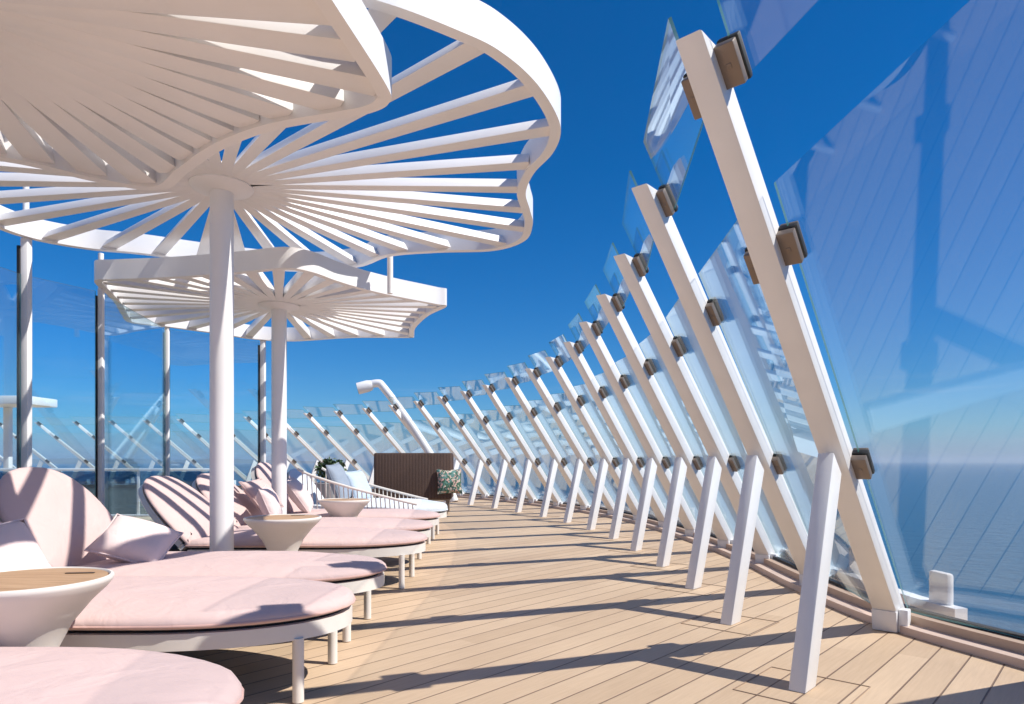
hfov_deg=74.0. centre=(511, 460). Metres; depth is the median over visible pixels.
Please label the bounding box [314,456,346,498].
potted shrub
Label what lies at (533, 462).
support frame
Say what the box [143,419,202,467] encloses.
support frame
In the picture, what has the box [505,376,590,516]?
support frame
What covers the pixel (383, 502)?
rope daybed
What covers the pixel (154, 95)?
flower canopy
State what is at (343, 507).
round table
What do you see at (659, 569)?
deck inlay seam
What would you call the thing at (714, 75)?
support frame
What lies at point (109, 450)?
support frame
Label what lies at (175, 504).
sun lounger
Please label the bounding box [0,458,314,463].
coast hills
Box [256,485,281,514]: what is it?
pillow
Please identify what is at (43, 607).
round table
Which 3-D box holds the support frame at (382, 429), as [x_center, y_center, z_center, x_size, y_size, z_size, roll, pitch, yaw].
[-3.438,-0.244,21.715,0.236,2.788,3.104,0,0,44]
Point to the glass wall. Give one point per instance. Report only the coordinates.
(24, 353)
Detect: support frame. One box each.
[0,422,56,467]
[34,421,94,467]
[73,421,132,467]
[108,420,162,467]
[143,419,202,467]
[177,418,250,480]
[234,434,257,490]
[244,416,315,482]
[287,423,323,480]
[303,412,373,487]
[333,410,375,487]
[362,407,404,452]
[388,404,463,495]
[413,400,488,501]
[437,395,513,504]
[460,390,537,508]
[482,384,563,512]
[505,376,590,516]
[525,367,614,522]
[545,355,638,529]
[563,341,665,538]
[579,321,695,550]
[596,294,733,566]
[614,254,777,588]
[632,183,807,624]
[676,30,910,693]
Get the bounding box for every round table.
[0,567,114,646]
[243,514,321,550]
[318,498,369,516]
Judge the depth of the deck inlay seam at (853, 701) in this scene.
3.45 m
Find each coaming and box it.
[236,485,967,620]
[237,486,1023,653]
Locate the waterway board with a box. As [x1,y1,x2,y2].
[240,488,1023,668]
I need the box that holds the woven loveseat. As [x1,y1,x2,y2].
[374,453,453,513]
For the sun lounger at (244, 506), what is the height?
1.007 m
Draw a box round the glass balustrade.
[0,468,209,515]
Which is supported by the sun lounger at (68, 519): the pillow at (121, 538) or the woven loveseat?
the pillow at (121, 538)
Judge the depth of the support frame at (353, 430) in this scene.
22.32 m
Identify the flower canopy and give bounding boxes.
[0,0,391,190]
[0,0,560,550]
[94,247,446,513]
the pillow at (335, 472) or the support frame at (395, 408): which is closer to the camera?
the pillow at (335, 472)
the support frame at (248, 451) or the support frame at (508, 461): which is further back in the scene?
the support frame at (248, 451)
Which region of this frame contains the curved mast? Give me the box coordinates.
[356,379,457,501]
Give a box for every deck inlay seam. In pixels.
[632,561,687,570]
[655,581,725,595]
[681,611,778,635]
[733,666,870,703]
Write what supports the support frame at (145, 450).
on the deck
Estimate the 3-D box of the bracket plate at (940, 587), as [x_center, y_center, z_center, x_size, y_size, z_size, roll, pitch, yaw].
[3.078,0.972,4.878,0.058,0.356,0.195,0,0,-6]
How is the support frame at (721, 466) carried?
on the deck
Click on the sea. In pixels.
(962, 523)
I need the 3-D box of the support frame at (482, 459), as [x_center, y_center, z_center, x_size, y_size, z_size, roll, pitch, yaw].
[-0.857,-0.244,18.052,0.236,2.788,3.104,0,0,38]
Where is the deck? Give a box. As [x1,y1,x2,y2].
[112,489,1023,703]
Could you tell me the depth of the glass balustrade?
14.13 m
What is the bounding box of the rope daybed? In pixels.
[287,467,447,538]
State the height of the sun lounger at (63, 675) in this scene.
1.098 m
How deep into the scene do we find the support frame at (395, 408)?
19.64 m
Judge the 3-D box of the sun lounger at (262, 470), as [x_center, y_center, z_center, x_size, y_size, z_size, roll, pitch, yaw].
[-2.286,0.580,9.108,2.651,1.130,1.097,0,0,0]
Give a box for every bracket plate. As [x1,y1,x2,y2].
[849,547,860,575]
[929,570,952,605]
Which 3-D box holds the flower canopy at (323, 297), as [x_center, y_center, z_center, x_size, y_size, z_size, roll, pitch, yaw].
[-3.023,-0.478,8.737,4.450,3.253,4.111,0,0,0]
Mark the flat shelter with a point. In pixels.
(8, 404)
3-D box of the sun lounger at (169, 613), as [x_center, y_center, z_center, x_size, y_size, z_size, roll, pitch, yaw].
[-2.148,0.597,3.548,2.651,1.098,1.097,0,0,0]
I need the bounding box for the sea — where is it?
[0,462,1023,633]
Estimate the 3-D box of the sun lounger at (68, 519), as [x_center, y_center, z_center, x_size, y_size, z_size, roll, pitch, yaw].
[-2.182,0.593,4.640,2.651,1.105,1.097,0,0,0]
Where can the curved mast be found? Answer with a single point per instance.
(366, 386)
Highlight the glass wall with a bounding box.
[0,187,265,506]
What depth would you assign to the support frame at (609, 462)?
11.44 m
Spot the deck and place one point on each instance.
(488, 605)
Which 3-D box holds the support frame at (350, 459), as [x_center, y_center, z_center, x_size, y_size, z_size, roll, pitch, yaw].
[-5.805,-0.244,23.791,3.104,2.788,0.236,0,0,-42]
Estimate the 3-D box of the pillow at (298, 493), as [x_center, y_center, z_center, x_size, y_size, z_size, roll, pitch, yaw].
[-2.784,0.449,8.912,0.218,0.538,0.493,-34,14,-6]
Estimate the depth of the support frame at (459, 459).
19.15 m
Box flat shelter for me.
[0,396,56,467]
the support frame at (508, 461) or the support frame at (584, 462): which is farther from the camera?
the support frame at (508, 461)
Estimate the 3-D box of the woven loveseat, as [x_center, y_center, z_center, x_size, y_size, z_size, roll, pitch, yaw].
[-2.139,0.486,14.953,1.663,1.318,0.926,0,0,-2]
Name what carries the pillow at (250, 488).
on the sun lounger at (244, 506)
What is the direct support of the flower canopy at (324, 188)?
on the deck
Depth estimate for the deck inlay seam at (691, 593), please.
6.08 m
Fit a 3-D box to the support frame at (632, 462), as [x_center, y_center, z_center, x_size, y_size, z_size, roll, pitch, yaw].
[1.742,-0.244,10.322,0.236,2.788,3.104,0,0,40]
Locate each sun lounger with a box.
[0,467,386,641]
[0,521,355,703]
[0,647,243,703]
[138,476,427,588]
[192,473,432,558]
[251,462,439,543]
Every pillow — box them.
[0,518,50,570]
[84,514,183,562]
[238,478,283,509]
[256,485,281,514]
[287,475,313,512]
[326,462,351,497]
[345,470,372,497]
[437,469,461,493]
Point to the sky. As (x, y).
(908, 210)
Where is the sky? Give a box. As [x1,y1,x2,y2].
[0,0,1023,461]
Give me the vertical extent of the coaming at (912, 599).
0.155 m
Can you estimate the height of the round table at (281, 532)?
0.672 m
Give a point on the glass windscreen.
(717, 406)
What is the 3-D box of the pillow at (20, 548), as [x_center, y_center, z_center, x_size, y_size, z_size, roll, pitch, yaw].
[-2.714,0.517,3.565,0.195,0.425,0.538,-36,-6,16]
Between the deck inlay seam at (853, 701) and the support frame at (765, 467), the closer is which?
the deck inlay seam at (853, 701)
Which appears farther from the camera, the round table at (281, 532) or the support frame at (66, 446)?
the support frame at (66, 446)
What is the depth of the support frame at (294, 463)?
25.54 m
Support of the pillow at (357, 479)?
on the rope daybed
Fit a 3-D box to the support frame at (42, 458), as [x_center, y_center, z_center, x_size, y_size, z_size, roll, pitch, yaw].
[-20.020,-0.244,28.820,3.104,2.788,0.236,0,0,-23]
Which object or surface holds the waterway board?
on the deck
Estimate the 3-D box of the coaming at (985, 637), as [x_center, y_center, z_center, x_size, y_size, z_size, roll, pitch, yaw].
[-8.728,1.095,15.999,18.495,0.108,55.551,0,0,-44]
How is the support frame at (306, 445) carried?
on the deck
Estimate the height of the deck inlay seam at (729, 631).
0.003 m
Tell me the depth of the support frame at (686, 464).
7.48 m
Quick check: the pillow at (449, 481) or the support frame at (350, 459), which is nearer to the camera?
the pillow at (449, 481)
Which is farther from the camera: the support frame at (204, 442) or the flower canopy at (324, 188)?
the support frame at (204, 442)
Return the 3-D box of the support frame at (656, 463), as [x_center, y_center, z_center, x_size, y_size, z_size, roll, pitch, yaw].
[1.835,-0.244,8.998,0.236,2.788,3.104,0,0,41]
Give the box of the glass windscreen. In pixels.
[1,0,1023,639]

